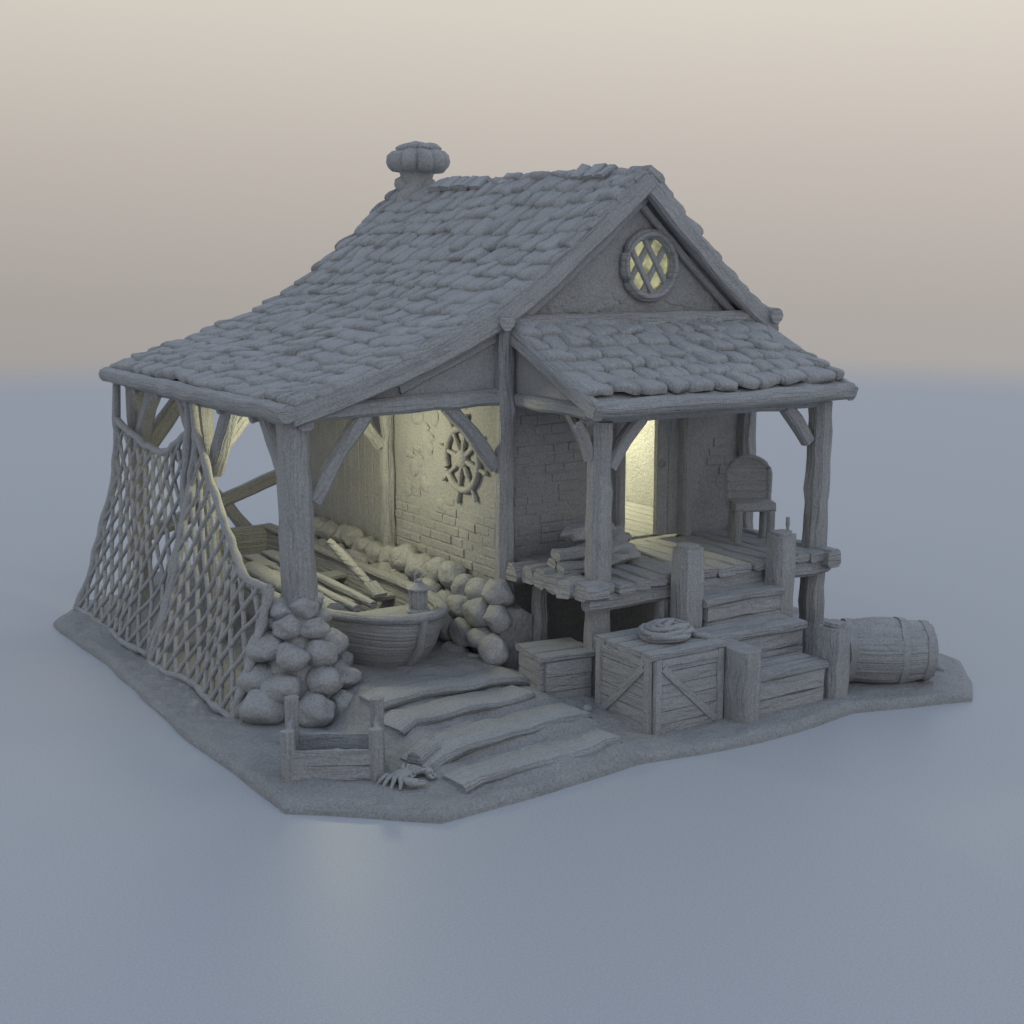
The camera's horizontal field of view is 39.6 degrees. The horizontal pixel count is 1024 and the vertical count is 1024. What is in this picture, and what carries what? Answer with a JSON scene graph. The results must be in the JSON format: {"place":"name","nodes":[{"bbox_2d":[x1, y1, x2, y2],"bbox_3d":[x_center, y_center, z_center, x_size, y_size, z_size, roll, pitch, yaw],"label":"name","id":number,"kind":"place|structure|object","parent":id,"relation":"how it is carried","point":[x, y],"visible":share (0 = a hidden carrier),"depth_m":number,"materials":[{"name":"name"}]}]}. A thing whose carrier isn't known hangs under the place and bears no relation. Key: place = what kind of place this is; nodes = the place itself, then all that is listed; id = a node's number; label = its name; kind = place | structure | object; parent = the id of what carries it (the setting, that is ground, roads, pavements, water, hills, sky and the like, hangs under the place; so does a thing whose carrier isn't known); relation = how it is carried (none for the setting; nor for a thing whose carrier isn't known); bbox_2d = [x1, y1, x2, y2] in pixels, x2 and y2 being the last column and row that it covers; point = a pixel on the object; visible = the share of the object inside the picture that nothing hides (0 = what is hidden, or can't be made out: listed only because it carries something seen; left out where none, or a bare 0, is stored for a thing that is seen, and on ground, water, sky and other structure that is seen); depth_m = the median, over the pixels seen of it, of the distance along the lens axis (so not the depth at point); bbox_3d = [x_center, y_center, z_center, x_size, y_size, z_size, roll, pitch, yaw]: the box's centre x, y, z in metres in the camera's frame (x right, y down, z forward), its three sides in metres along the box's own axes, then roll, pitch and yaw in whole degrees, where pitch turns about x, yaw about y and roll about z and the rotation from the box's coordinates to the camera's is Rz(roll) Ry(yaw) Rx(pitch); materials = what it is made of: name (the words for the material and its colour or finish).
{"place":"outdoors","nodes":[
{"label":"outdoors","id":0,"kind":"place"},
{"bbox_2d":[0,373,1023,1023],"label":"ground","id":1,"kind":"structure","parent":0,"point":[850,869],"depth_m":9.76,"materials":[{"name":"grey"}]},
{"bbox_2d":[98,142,858,728],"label":"fisherman house","id":2,"kind":"structure","parent":1,"relation":"on","point":[600,348],"depth_m":13.41,"materials":[{"name":"grey"}]},
{"bbox_2d":[77,383,190,656],"bbox_3d":[-3.955,0.019,14.747,0.658,2.575,2.344,-7,12,-32],"label":"fishing net","id":3,"kind":"object","parent":2,"relation":"hanging from","point":[104,526],"visible":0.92,"depth_m":14.81,"materials":[{"name":"grey fabric"}]},
{"bbox_2d":[146,404,274,716],"bbox_3d":[-2.713,0.365,12.872,0.677,2.569,2.201,-7,12,-32],"label":"fishing net","id":4,"kind":"object","parent":2,"relation":"hanging from","point":[227,546],"visible":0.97,"depth_m":13.13,"materials":[{"name":"grey fabric"}]},
{"bbox_2d":[438,414,487,503],"bbox_3d":[-0.481,-0.507,13.676,0.084,0.889,0.889,-7,12,-32],"label":"ship wheel","id":5,"kind":"object","parent":2,"relation":"attached to","point":[463,463],"visible":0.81,"depth_m":13.69,"materials":[{"name":"grey wood"}]},
{"bbox_2d":[548,558,580,567],"bbox_3d":[0.481,0.460,12.916,0.287,0.118,0.167,-5,11,-25],"label":"firewood log","id":6,"kind":"object","parent":2,"relation":"on","point":[552,564],"visible":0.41,"depth_m":12.87,"materials":[{"name":"grey wood"}]},
{"bbox_2d":[551,546,584,562],"bbox_3d":[0.500,0.386,12.831,0.302,0.117,0.177,-7,12,-32],"label":"firewood log","id":7,"kind":"object","parent":6,"relation":"on","point":[572,554],"visible":0.95,"depth_m":12.77,"materials":[{"name":"grey wood"}]},
{"bbox_2d":[557,559,584,572],"bbox_3d":[0.557,0.496,12.736,0.304,0.118,0.153,-6,12,-28],"label":"firewood log","id":8,"kind":"object","parent":2,"relation":"on","point":[568,567],"visible":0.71,"depth_m":12.66,"materials":[{"name":"grey wood"}]},
{"bbox_2d":[580,540,641,565],"bbox_3d":[0.868,0.384,13.092,0.631,0.286,0.422,-7,12,-32],"label":"sack","id":9,"kind":"object","parent":2,"relation":"on","point":[622,552],"visible":0.5,"depth_m":12.98,"materials":[{"name":"grey fabric"}]},
{"bbox_2d":[611,524,632,542],"bbox_3d":[0.871,0.287,13.430,0.603,0.347,0.372,-17,20,-58],"label":"sack","id":10,"kind":"object","parent":2,"relation":"on","point":[618,534],"visible":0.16,"depth_m":13.42,"materials":[{"name":"grey fabric"}]},
{"bbox_2d":[560,520,614,542],"bbox_3d":[0.697,0.182,13.189,0.355,0.222,0.585,8,13,39],"label":"sack","id":11,"kind":"object","parent":10,"relation":"on","point":[574,533],"visible":0.53,"depth_m":13.01,"materials":[{"name":"grey fabric"}]},
{"bbox_2d":[619,228,678,302],"bbox_3d":[1.322,-2.381,13.740,0.711,0.712,0.151,-7,12,-32],"label":"round window","id":12,"kind":"structure","parent":2,"relation":"in","point":[643,260],"depth_m":13.75,"materials":[{"name":"grey wood"}]},
{"bbox_2d":[653,418,678,534],"bbox_3d":[1.565,-0.502,14.322,0.284,1.464,0.091,-7,12,-32],"label":"door","id":13,"kind":"structure","parent":2,"relation":"in","point":[666,431],"depth_m":14.32,"materials":[{"name":"grey wood"}]},
{"bbox_2d":[725,454,775,542],"bbox_3d":[2.384,-0.138,14.164,0.473,0.844,0.450,-1,10,-4],"label":"chair","id":14,"kind":"object","parent":2,"relation":"on","point":[748,480],"visible":0.99,"depth_m":14.25,"materials":[{"name":"grey wood"}]},
{"bbox_2d":[786,517,789,529],"bbox_3d":[2.615,0.226,13.503,0.100,0.360,0.100,-7,12,-32],"label":"bottle","id":15,"kind":"object","parent":2,"relation":"on","point":[787,522],"visible":0.3,"depth_m":13.46,"materials":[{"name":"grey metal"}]},
{"bbox_2d":[0,0,1023,378],"label":"sky","id":16,"kind":"structure","parent":0,"point":[169,169],"materials":[{"name":"beige"}]},
{"bbox_2d":[53,565,971,822],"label":"terrain","id":17,"kind":"structure","parent":0,"point":[248,753],"depth_m":11.77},
{"bbox_2d":[193,522,448,667],"bbox_3d":[-1.970,0.908,14.346,1.432,0.834,4.506,-7,12,-32],"label":"rowing boat","id":18,"kind":"object","parent":17,"relation":"on","point":[388,632],"visible":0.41,"depth_m":12.85,"materials":[{"name":"grey wood"}]},
{"bbox_2d":[244,559,344,610],"bbox_3d":[-2.200,0.747,13.927,0.274,0.198,2.112,-6,12,-31],"label":"rolled sail","id":19,"kind":"object","parent":18,"relation":"on","point":[257,569],"visible":0.36,"depth_m":14.16,"materials":[{"name":"grey fabric"}]},
{"bbox_2d":[243,554,360,611],"bbox_3d":[-2.110,0.691,14.185,0.168,0.105,2.553,-7,12,-32],"label":"oar","id":20,"kind":"object","parent":18,"relation":"on","point":[346,603],"visible":0.58,"depth_m":13.61,"materials":[{"name":"grey wood"}]},
{"bbox_2d":[260,550,377,608],"bbox_3d":[-1.971,0.659,14.360,0.167,0.108,2.606,-6,12,-31],"label":"oar","id":21,"kind":"object","parent":18,"relation":"on","point":[330,583],"visible":0.58,"depth_m":13.85,"materials":[{"name":"grey wood"}]},
{"bbox_2d":[327,539,386,598],"bbox_3d":[-1.572,0.554,14.182,0.165,0.475,0.844,-10,14,-43],"label":"oar","id":22,"kind":"object","parent":18,"relation":"on","point":[375,589],"visible":1,"depth_m":14.12,"materials":[{"name":"grey wood"}]},
{"bbox_2d":[406,571,430,613],"bbox_3d":[-0.843,0.721,12.790,0.212,0.384,0.212,7,13,34],"label":"lantern","id":23,"kind":"object","parent":18,"relation":"on","point":[417,588],"visible":1,"depth_m":12.74,"materials":[{"name":"grey metal"}]},
{"bbox_2d":[279,695,384,782],"bbox_3d":[-1.364,1.746,10.865,0.772,0.587,0.539,-1,10,-3],"label":"open crate","id":24,"kind":"object","parent":17,"relation":"on","point":[347,756],"visible":1,"depth_m":10.67,"materials":[{"name":"grey wood"}]},
{"bbox_2d":[376,763,436,789],"bbox_3d":[-0.764,1.986,10.690,0.368,0.090,0.437,6,12,28],"label":"crab","id":25,"kind":"object","parent":17,"relation":"on","point":[405,774],"visible":1,"depth_m":10.65,"materials":[{"name":"grey stone"}]},
{"bbox_2d":[408,740,440,765],"bbox_3d":[-0.666,1.866,10.966,0.155,0.150,0.269,10,14,42],"label":"broken log","id":26,"kind":"object","parent":17,"relation":"on","point":[420,755],"visible":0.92,"depth_m":10.90,"materials":[{"name":"grey wood"}]},
{"bbox_2d":[359,666,528,711],"bbox_3d":[-0.545,1.525,12.293,1.562,0.180,0.397,-7,12,-32],"label":"wooden plank","id":27,"kind":"object","parent":17,"relation":"on","point":[409,692],"visible":0.94,"depth_m":12.18,"materials":[{"name":"grey wood"}]},
{"bbox_2d":[384,683,537,734],"bbox_3d":[-0.447,1.638,11.876,1.398,0.145,0.399,-8,13,-36],"label":"wooden plank","id":28,"kind":"object","parent":17,"relation":"on","point":[403,721],"visible":0.96,"depth_m":11.77,"materials":[{"name":"grey wood"}]},
{"bbox_2d":[401,703,590,768],"bbox_3d":[-0.104,1.804,11.471,1.678,0.211,0.421,-8,13,-39],"label":"wooden plank","id":29,"kind":"object","parent":17,"relation":"on","point":[493,732],"visible":0.92,"depth_m":11.35,"materials":[{"name":"grey wood"}]},
{"bbox_2d":[442,727,627,791],"bbox_3d":[0.188,1.916,11.020,1.552,0.142,0.383,-8,13,-36],"label":"wooden plank","id":30,"kind":"object","parent":17,"relation":"on","point":[491,770],"visible":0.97,"depth_m":10.89,"materials":[{"name":"grey wood"}]},
{"bbox_2d":[516,637,595,696],"bbox_3d":[0.391,1.416,12.630,0.558,0.456,0.524,-5,11,-24],"label":"wooden crate","id":31,"kind":"object","parent":17,"relation":"on","point":[562,667],"visible":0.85,"depth_m":12.43,"materials":[{"name":"grey wood"}]},
{"bbox_2d":[581,704,591,711],"bbox_3d":[0.646,1.684,12.183,0.092,0.077,0.134,2,11,13],"label":"pebble","id":32,"kind":"object","parent":17,"relation":"on","point":[586,707],"visible":0.9,"depth_m":12.14,"materials":[{"name":"grey stone"}]},
{"bbox_2d":[594,627,726,734],"bbox_3d":[1.263,1.433,12.203,0.831,0.742,0.834,-7,12,-32],"label":"wooden crate","id":33,"kind":"object","parent":17,"relation":"on","point":[644,687],"visible":0.81,"depth_m":11.90,"materials":[{"name":"grey wood"}]},
{"bbox_2d":[638,618,709,643],"bbox_3d":[1.335,0.995,12.156,0.578,0.171,0.514,-7,12,-32],"label":"rope coil","id":34,"kind":"object","parent":33,"relation":"on","point":[663,630],"visible":1,"depth_m":12.02,"materials":[{"name":"grey fabric"}]},
{"bbox_2d":[840,616,938,683],"bbox_3d":[3.427,1.284,13.166,0.920,0.642,0.640,0,10,1],"label":"barrel","id":35,"kind":"object","parent":17,"relation":"on","point":[899,649],"visible":0.81,"depth_m":12.91,"materials":[{"name":"grey wood"}]},
{"bbox_2d":[936,664,944,670],"bbox_3d":[4.062,1.486,13.525,0.094,0.080,0.136,-7,12,-32],"label":"pebble","id":36,"kind":"object","parent":17,"relation":"on","point":[940,667],"visible":0.66,"depth_m":13.48,"materials":[{"name":"grey stone"}]}
]}

